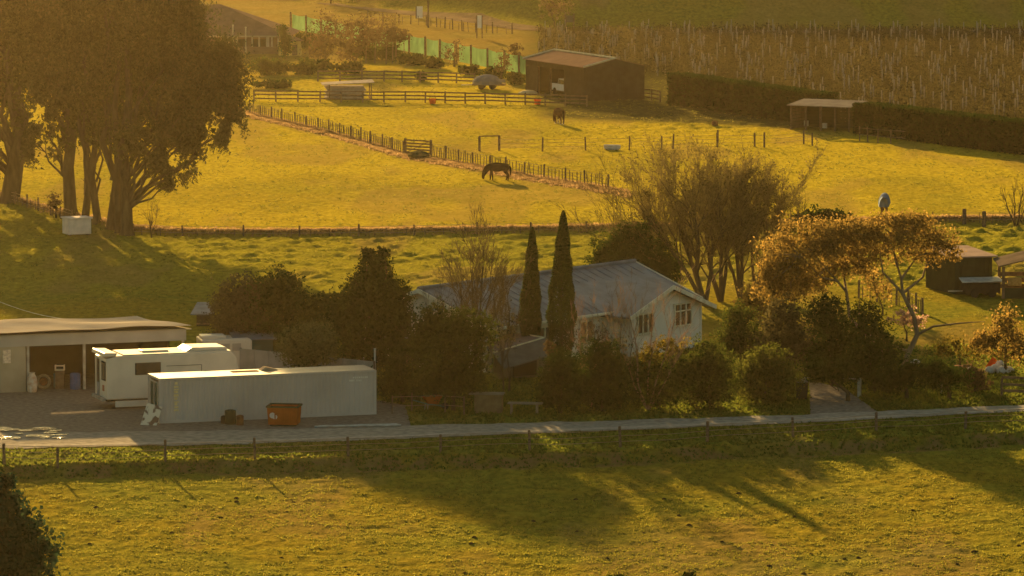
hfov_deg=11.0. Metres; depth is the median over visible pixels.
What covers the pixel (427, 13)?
utility pole
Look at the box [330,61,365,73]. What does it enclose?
yard shrub
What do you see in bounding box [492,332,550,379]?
garage
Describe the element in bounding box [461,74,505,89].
farm trailer
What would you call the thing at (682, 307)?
window
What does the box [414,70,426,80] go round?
yard shrub
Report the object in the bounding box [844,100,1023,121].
vine row
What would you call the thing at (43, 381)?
spare wheel
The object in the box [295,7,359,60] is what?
autumn tree
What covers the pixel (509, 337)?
shrub
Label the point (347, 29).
slender tree
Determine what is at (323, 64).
yard shrub
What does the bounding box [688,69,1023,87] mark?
vine row
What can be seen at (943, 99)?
vine row
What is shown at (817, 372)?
bush
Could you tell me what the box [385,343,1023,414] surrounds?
garden grass
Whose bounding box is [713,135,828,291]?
bare tree
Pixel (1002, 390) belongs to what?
rail fence
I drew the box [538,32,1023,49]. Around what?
vine row
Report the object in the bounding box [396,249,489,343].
bare shrub
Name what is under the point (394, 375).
shrub
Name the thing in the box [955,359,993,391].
bush
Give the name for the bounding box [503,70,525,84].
yard shrub
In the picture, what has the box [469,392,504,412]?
packing crate
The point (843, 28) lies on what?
vine row
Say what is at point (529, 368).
door
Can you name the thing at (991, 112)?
vine row
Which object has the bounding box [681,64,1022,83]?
vine row
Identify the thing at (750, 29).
vine row
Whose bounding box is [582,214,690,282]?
evergreen tree
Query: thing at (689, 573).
weed bush
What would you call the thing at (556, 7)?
autumn tree
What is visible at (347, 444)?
wire fence
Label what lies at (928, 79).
vine row
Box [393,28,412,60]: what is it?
slender tree
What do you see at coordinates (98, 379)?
window
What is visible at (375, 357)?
pole
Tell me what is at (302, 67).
yard shrub
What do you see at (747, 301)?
garden shrub
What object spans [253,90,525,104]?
rail fence
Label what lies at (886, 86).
vine row
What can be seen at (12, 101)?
giant tree
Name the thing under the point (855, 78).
vine row
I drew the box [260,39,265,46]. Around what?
window
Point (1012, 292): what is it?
pole shed
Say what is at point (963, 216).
strainer post
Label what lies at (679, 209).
bare tree
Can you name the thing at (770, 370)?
shrub
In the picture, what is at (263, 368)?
folded tarp
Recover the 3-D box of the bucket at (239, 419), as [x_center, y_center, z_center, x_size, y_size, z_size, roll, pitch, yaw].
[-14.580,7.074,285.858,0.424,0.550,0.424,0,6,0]
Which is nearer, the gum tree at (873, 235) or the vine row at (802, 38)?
the gum tree at (873, 235)
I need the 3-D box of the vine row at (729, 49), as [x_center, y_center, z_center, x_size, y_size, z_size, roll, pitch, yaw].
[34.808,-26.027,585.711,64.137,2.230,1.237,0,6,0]
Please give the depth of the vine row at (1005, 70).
549.11 m
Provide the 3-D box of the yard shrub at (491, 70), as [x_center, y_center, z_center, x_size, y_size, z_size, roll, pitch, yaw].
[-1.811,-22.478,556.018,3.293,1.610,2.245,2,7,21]
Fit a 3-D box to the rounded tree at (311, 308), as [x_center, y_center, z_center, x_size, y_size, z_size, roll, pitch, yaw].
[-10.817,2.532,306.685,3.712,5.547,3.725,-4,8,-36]
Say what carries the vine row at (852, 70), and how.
on the ground at (316, 208)
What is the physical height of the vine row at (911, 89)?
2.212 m
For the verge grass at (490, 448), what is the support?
on the ground at (316, 208)
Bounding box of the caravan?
[92,343,237,406]
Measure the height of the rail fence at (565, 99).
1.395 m
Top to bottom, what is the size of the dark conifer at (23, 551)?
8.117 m
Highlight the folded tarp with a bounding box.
[259,366,277,370]
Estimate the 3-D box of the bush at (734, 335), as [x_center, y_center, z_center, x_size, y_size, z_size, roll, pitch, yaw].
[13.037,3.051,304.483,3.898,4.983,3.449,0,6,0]
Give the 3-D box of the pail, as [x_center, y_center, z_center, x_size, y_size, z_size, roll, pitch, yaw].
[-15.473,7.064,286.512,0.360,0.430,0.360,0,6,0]
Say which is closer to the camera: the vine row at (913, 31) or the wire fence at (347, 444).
the wire fence at (347, 444)
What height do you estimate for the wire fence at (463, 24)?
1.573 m
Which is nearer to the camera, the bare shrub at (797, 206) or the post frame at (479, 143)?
the bare shrub at (797, 206)
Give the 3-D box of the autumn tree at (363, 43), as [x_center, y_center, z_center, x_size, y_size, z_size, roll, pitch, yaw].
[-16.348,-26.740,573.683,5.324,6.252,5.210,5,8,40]
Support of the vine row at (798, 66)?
on the ground at (316, 208)
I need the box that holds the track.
[318,3,568,31]
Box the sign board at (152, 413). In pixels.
[140,403,161,424]
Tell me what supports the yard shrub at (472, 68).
on the ground at (316, 208)
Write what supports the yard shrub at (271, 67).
on the ground at (316, 208)
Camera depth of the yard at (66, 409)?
289.36 m
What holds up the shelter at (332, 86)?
on the ground at (316, 208)
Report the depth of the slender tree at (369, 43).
579.83 m
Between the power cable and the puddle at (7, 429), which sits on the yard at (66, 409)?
the puddle at (7, 429)
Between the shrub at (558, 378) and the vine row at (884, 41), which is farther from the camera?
the vine row at (884, 41)
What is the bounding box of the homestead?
[201,4,299,46]
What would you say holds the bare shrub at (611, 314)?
on the ground at (316, 208)
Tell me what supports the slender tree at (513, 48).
on the ground at (316, 208)
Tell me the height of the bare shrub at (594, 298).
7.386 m
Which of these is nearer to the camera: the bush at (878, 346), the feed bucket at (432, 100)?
the bush at (878, 346)
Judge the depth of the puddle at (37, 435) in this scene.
281.54 m
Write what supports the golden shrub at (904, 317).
on the ground at (316, 208)
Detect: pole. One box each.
[374,348,375,369]
[427,0,428,27]
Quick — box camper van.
[196,333,251,369]
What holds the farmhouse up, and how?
on the ground at (316, 208)
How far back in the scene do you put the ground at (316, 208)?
360.76 m
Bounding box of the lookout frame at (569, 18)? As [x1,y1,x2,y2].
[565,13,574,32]
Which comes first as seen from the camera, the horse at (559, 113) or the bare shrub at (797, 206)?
the bare shrub at (797, 206)
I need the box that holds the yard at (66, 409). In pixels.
[0,373,410,432]
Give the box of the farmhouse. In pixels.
[363,259,716,372]
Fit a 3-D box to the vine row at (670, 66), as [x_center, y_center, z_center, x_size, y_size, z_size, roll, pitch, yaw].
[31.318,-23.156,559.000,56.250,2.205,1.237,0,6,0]
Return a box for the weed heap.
[408,150,429,157]
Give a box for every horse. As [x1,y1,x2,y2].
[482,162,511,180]
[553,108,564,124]
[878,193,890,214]
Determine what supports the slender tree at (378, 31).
on the ground at (316, 208)
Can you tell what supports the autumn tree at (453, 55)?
on the ground at (316, 208)
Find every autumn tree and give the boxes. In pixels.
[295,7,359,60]
[334,10,384,62]
[360,12,400,46]
[439,38,464,66]
[493,47,515,78]
[535,0,575,26]
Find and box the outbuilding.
[190,302,213,325]
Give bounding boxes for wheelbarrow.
[413,395,448,409]
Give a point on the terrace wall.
(265, 50)
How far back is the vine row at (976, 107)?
500.37 m
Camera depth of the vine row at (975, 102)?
505.18 m
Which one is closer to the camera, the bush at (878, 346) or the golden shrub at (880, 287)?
the bush at (878, 346)
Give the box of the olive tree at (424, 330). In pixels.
[396,295,451,399]
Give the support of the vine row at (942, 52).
on the ground at (316, 208)
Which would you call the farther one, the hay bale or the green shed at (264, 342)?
the hay bale
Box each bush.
[270,315,344,367]
[681,569,696,575]
[707,298,768,363]
[744,291,822,374]
[793,288,864,385]
[797,351,865,400]
[828,296,918,391]
[862,358,935,398]
[904,355,975,398]
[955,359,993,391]
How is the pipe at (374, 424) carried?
on the yard at (66, 409)
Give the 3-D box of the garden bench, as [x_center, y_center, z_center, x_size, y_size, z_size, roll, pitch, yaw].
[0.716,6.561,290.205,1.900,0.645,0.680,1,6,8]
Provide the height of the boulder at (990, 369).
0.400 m
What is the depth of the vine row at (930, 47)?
590.43 m
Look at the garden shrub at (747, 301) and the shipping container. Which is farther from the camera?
the garden shrub at (747, 301)
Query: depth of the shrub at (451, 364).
290.64 m
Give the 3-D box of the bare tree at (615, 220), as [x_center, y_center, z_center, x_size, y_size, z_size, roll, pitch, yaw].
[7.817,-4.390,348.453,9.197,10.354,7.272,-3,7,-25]
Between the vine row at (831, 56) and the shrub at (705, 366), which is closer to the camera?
the shrub at (705, 366)
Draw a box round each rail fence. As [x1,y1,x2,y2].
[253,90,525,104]
[317,70,474,82]
[524,93,587,106]
[643,89,660,101]
[1000,376,1023,395]
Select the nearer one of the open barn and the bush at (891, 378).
the bush at (891, 378)
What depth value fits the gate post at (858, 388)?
297.64 m
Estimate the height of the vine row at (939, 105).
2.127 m
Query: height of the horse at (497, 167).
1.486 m
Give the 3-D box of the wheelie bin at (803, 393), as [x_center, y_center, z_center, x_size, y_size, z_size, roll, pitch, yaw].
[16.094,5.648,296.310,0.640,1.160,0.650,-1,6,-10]
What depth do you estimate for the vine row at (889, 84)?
532.07 m
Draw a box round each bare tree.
[433,199,534,371]
[549,149,704,274]
[595,130,769,300]
[650,131,789,301]
[698,133,789,300]
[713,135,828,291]
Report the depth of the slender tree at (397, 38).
578.87 m
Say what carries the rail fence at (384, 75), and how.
on the ground at (316, 208)
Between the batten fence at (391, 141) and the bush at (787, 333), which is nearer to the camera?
the bush at (787, 333)
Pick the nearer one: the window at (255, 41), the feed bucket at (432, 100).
the feed bucket at (432, 100)
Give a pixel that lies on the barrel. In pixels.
(75, 383)
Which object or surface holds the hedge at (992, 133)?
on the ground at (316, 208)
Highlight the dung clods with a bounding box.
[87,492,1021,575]
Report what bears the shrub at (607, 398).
on the ground at (316, 208)
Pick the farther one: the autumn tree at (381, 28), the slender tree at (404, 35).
the autumn tree at (381, 28)
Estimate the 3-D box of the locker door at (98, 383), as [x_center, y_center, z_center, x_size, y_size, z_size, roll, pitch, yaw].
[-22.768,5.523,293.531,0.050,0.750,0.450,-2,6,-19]
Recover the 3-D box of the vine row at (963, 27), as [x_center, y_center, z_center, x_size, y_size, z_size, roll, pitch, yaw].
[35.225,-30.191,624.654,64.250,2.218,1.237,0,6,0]
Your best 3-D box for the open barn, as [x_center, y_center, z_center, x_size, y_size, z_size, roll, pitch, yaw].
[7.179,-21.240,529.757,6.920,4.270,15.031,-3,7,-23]
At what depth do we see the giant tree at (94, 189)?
398.18 m
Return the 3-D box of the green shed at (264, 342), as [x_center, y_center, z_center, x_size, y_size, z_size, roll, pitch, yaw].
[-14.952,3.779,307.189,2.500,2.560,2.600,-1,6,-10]
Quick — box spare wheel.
[37,374,50,388]
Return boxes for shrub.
[44,191,63,217]
[141,195,159,237]
[247,55,290,74]
[250,78,291,88]
[280,55,318,74]
[295,30,330,48]
[300,57,331,70]
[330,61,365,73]
[346,42,408,60]
[371,345,422,403]
[393,53,428,65]
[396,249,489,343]
[402,300,506,410]
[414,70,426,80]
[415,55,445,68]
[457,64,483,74]
[470,243,540,391]
[478,65,506,77]
[487,293,525,390]
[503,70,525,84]
[525,341,604,414]
[562,315,639,367]
[564,277,625,406]
[569,329,647,411]
[587,270,655,385]
[598,265,722,410]
[622,334,701,410]
[671,332,748,407]
[728,340,806,404]
[730,279,775,327]
[791,185,808,229]
[853,265,897,314]
[886,305,928,340]
[922,327,986,364]
[965,300,1023,373]
[998,174,1023,226]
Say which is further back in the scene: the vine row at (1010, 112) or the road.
the vine row at (1010, 112)
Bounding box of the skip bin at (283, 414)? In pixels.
[266,403,302,425]
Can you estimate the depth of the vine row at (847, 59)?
566.10 m
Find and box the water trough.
[604,145,620,149]
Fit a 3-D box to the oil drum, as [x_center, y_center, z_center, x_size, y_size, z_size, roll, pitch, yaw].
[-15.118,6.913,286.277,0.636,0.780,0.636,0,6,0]
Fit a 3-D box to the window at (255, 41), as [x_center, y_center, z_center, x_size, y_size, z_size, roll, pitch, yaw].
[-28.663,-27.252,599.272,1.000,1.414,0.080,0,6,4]
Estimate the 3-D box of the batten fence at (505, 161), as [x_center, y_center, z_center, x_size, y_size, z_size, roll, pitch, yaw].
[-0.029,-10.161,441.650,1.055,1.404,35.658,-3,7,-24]
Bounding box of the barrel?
[70,373,80,389]
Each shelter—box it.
[321,79,373,99]
[787,98,867,131]
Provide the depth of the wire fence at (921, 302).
342.61 m
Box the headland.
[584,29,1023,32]
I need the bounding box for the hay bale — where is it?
[1007,278,1021,285]
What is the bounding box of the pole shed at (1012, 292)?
[993,251,1023,298]
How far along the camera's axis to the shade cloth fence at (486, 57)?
583.58 m
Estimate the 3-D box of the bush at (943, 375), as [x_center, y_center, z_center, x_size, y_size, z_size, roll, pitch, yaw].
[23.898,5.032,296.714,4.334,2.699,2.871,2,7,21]
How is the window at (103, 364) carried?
in the caravan
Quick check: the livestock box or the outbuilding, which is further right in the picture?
the outbuilding
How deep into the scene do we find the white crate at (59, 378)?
301.33 m
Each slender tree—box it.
[342,22,354,60]
[356,27,374,62]
[368,28,383,62]
[380,28,394,63]
[385,25,400,63]
[387,25,401,62]
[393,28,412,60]
[508,42,523,56]
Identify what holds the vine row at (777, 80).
on the ground at (316, 208)
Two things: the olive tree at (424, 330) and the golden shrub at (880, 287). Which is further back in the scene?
the golden shrub at (880, 287)
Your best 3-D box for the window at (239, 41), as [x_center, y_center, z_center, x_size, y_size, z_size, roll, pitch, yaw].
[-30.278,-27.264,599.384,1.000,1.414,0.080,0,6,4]
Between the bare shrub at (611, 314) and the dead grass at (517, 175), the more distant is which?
the dead grass at (517, 175)
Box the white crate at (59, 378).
[55,364,64,388]
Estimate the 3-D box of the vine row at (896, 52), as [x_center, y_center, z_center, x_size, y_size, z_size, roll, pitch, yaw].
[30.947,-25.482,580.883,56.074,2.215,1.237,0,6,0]
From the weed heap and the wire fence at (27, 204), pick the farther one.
the weed heap
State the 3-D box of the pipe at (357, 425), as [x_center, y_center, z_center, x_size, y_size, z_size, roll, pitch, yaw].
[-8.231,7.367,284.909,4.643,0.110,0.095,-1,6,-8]
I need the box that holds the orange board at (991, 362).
[986,357,996,366]
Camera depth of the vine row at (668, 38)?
605.11 m
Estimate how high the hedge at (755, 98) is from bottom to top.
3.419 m
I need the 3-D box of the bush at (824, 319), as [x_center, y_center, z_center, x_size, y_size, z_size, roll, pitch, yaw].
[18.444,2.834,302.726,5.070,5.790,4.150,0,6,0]
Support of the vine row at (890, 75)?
on the ground at (316, 208)
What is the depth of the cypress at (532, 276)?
308.02 m
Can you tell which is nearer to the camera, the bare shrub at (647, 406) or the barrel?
the bare shrub at (647, 406)
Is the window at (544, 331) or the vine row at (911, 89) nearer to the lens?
the window at (544, 331)
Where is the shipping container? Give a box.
[148,365,376,423]
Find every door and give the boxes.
[97,381,99,394]
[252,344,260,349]
[292,44,296,55]
[513,348,536,375]
[962,265,973,293]
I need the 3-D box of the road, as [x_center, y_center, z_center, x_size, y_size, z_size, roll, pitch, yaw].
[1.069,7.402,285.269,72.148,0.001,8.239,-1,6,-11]
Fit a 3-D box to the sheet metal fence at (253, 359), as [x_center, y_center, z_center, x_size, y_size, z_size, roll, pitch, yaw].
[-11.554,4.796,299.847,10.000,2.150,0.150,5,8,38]
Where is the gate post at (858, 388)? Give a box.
[857,378,860,396]
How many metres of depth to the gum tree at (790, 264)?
307.35 m
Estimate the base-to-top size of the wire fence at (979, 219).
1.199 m
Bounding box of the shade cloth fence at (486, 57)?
[290,12,525,73]
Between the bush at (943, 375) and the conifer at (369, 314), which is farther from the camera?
the conifer at (369, 314)
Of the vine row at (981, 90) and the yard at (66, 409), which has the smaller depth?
the yard at (66, 409)
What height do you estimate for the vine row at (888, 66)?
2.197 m
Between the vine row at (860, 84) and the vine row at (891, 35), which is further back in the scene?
the vine row at (891, 35)
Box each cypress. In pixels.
[518,226,542,336]
[545,210,577,366]
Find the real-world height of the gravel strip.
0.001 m
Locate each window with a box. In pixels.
[96,358,99,381]
[101,361,105,380]
[135,362,160,374]
[150,379,158,405]
[238,39,246,46]
[253,39,260,46]
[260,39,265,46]
[540,325,550,346]
[579,319,594,343]
[636,312,654,334]
[673,301,693,327]
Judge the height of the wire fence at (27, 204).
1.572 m
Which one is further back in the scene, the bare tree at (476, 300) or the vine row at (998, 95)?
the vine row at (998, 95)
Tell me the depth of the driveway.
295.68 m
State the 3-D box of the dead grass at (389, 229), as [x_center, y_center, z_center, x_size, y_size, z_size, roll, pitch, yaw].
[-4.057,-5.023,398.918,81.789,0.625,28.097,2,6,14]
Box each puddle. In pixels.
[0,428,18,430]
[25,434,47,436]
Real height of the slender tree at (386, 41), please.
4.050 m
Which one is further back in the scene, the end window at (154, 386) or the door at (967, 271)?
the door at (967, 271)
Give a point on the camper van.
(233, 345)
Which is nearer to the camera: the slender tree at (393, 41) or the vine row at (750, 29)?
the slender tree at (393, 41)
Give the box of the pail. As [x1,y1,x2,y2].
[221,415,224,423]
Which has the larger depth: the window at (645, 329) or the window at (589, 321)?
the window at (645, 329)
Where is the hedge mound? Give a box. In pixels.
[789,204,855,226]
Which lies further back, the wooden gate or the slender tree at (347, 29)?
the slender tree at (347, 29)
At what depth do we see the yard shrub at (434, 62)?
570.84 m
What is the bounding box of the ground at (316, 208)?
[0,0,1023,575]
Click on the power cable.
(30, 312)
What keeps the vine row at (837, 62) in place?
on the ground at (316, 208)
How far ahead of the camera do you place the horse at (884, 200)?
401.98 m
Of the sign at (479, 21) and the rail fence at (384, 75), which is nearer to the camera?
the rail fence at (384, 75)
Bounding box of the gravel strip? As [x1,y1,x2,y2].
[0,408,1023,446]
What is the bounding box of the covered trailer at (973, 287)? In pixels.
[948,277,1001,297]
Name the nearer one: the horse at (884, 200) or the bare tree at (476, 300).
the bare tree at (476, 300)
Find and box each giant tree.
[0,0,42,203]
[0,0,91,215]
[37,0,110,215]
[57,0,124,224]
[58,0,153,229]
[92,0,267,235]
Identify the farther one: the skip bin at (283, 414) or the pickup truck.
the pickup truck
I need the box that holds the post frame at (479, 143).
[478,135,499,150]
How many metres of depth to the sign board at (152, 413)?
285.93 m
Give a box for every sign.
[416,6,422,18]
[476,15,482,37]
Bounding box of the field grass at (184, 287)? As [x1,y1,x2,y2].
[0,74,1023,317]
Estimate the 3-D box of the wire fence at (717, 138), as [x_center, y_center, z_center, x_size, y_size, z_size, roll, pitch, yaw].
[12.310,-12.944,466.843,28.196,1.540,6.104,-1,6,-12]
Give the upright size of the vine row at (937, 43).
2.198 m
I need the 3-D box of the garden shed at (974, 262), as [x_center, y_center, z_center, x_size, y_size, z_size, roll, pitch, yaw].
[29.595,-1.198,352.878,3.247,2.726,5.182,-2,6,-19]
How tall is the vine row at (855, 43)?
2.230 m
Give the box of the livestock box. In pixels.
[61,216,92,235]
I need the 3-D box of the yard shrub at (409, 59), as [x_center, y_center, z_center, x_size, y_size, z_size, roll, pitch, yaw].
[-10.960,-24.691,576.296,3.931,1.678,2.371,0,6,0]
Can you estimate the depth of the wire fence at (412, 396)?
290.49 m
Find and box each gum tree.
[747,209,885,365]
[835,207,984,369]
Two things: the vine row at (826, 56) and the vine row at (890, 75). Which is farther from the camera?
the vine row at (826, 56)
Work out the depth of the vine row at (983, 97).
510.10 m
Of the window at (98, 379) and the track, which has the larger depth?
the track
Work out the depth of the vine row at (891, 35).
612.47 m
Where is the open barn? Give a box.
[522,49,645,100]
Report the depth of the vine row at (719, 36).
609.90 m
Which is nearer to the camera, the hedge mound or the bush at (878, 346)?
the bush at (878, 346)
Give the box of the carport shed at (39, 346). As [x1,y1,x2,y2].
[0,316,190,392]
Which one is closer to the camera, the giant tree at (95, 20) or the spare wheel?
the spare wheel
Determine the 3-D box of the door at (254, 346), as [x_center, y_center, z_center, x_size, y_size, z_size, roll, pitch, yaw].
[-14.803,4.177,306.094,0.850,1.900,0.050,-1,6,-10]
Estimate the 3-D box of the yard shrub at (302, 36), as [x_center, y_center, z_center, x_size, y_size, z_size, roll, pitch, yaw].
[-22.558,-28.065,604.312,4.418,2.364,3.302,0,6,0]
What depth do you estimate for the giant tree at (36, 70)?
401.75 m
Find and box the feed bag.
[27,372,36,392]
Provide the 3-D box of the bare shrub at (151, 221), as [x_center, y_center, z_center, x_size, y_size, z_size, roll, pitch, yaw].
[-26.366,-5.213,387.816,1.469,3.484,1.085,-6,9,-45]
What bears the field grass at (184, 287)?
on the ground at (316, 208)
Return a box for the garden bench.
[507,402,542,413]
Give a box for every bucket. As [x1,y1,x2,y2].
[236,415,243,424]
[429,96,435,103]
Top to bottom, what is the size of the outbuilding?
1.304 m
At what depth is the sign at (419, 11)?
664.97 m
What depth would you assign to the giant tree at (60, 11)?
397.26 m
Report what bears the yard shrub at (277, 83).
on the ground at (316, 208)
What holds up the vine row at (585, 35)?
on the ground at (316, 208)
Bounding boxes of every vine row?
[535,19,1023,32]
[535,19,1023,35]
[537,37,1023,54]
[537,41,1022,59]
[538,22,1022,38]
[538,23,1022,40]
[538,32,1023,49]
[539,21,1023,35]
[539,28,1023,45]
[539,30,1023,48]
[539,33,1023,49]
[540,26,1018,42]
[540,30,1022,46]
[541,27,1023,43]
[542,24,1023,41]
[542,40,1022,57]
[543,36,1020,53]
[543,38,1022,56]
[544,45,1022,63]
[545,35,1023,51]
[545,42,1022,59]
[556,44,1023,62]
[579,49,1018,67]
[594,48,1022,66]
[596,47,1021,65]
[610,51,1023,69]
[616,52,1020,71]
[619,55,1021,74]
[633,57,1021,75]
[634,54,1020,72]
[673,58,1022,75]
[673,60,1023,76]
[676,61,1022,78]
[679,63,1023,81]
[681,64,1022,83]
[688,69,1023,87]
[697,72,1023,91]
[698,66,1023,85]
[704,67,1023,86]
[712,71,1023,90]
[723,75,1021,95]
[737,74,1023,93]
[744,79,1023,98]
[750,78,1021,95]
[762,80,1023,97]
[810,84,1023,103]
[813,82,1019,100]
[813,87,1023,105]
[823,86,1023,104]
[837,93,1023,113]
[839,89,1021,107]
[839,91,1023,110]
[839,102,1023,118]
[840,99,1022,115]
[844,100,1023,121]
[858,97,1023,115]
[862,95,1023,112]
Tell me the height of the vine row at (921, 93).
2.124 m
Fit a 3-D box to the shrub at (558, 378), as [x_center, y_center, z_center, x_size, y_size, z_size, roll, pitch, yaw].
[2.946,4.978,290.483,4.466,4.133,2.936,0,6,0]
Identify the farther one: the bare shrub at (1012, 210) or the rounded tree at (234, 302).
the bare shrub at (1012, 210)
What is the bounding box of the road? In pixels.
[0,405,1023,448]
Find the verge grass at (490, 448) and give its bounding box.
[0,385,1023,478]
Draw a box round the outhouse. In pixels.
[276,36,303,55]
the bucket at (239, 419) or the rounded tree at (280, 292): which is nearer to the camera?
the bucket at (239, 419)
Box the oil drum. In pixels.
[225,409,235,424]
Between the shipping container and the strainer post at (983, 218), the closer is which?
the shipping container
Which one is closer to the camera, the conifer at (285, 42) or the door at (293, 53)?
the conifer at (285, 42)
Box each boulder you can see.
[985,366,995,372]
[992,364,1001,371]
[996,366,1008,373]
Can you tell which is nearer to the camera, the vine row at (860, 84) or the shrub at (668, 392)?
the shrub at (668, 392)
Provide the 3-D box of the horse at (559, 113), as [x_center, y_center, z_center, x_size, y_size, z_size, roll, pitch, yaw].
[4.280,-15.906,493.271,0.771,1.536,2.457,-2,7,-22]
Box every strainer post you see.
[962,209,965,223]
[982,211,985,226]
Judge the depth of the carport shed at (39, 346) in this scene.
302.10 m
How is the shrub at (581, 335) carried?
on the ground at (316, 208)
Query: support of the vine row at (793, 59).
on the ground at (316, 208)
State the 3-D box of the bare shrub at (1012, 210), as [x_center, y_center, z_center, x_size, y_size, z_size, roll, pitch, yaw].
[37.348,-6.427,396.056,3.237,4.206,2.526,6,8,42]
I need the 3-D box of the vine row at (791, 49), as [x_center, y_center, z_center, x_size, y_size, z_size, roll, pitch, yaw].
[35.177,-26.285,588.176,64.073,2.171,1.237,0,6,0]
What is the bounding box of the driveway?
[809,382,874,413]
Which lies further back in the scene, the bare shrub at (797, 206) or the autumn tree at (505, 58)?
the autumn tree at (505, 58)
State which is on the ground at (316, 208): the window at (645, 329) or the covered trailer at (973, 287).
the covered trailer at (973, 287)
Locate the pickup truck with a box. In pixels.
[552,78,563,93]
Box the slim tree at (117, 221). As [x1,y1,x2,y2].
[112,36,121,232]
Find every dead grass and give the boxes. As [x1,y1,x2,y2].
[0,193,1023,236]
[236,110,630,196]
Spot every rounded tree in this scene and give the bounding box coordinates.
[197,264,280,340]
[224,261,318,351]
[284,284,341,356]
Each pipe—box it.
[315,424,400,427]
[355,423,396,424]
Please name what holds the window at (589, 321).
in the farmhouse
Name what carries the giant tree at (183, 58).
on the ground at (316, 208)
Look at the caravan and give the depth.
292.70 m
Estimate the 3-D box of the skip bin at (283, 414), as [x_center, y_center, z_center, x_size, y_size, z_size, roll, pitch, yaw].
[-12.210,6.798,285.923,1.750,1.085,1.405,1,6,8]
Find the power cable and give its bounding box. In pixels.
[1,302,62,318]
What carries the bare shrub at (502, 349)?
on the ground at (316, 208)
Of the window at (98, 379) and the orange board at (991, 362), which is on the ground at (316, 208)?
the orange board at (991, 362)
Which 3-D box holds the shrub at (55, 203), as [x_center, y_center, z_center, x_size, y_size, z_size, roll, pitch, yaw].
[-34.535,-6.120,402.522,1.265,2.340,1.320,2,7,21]
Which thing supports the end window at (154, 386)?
in the shipping container
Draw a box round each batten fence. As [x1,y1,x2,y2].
[249,102,403,151]
[431,144,609,186]
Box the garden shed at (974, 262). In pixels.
[925,245,997,293]
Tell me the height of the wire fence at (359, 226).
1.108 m
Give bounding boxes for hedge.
[666,71,839,124]
[852,101,1023,154]
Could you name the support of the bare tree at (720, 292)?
on the ground at (316, 208)
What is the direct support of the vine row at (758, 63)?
on the ground at (316, 208)
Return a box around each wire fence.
[0,189,72,218]
[0,409,1023,467]
[133,221,587,236]
[367,11,512,33]
[391,393,464,414]
[542,130,812,150]
[858,280,923,314]
[859,126,904,143]
[932,212,1023,222]
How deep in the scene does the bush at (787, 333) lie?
302.73 m
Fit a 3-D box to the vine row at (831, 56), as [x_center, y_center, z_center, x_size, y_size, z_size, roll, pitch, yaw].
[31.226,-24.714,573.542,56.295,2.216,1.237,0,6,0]
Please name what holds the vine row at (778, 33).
on the ground at (316, 208)
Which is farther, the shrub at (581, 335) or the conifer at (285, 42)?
the conifer at (285, 42)
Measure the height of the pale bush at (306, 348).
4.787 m
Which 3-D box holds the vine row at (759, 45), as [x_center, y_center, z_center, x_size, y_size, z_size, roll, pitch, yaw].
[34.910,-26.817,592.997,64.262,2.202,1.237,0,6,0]
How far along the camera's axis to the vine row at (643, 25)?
627.03 m
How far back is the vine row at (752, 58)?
571.00 m
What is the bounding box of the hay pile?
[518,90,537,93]
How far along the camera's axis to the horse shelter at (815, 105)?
487.19 m
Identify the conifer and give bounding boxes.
[0,472,70,575]
[272,23,296,59]
[315,246,421,383]
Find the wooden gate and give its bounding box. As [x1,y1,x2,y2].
[404,138,431,154]
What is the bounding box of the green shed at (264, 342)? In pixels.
[229,329,276,351]
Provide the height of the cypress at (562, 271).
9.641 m
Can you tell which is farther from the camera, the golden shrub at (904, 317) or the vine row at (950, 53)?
the vine row at (950, 53)
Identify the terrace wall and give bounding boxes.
[234,47,278,53]
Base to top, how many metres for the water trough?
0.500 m
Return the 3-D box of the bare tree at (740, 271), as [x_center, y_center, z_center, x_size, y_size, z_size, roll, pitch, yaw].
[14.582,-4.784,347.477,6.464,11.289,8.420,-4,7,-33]
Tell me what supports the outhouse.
on the ground at (316, 208)
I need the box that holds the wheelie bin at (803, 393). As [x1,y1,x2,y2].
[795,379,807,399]
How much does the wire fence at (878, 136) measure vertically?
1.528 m
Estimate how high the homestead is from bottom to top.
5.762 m
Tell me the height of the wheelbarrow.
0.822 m
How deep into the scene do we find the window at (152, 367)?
292.49 m
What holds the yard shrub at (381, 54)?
on the ground at (316, 208)
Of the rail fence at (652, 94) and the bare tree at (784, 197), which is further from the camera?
the rail fence at (652, 94)
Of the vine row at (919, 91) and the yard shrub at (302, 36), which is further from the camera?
the yard shrub at (302, 36)
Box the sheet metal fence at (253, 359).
[240,348,374,369]
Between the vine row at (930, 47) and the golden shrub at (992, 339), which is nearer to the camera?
the golden shrub at (992, 339)

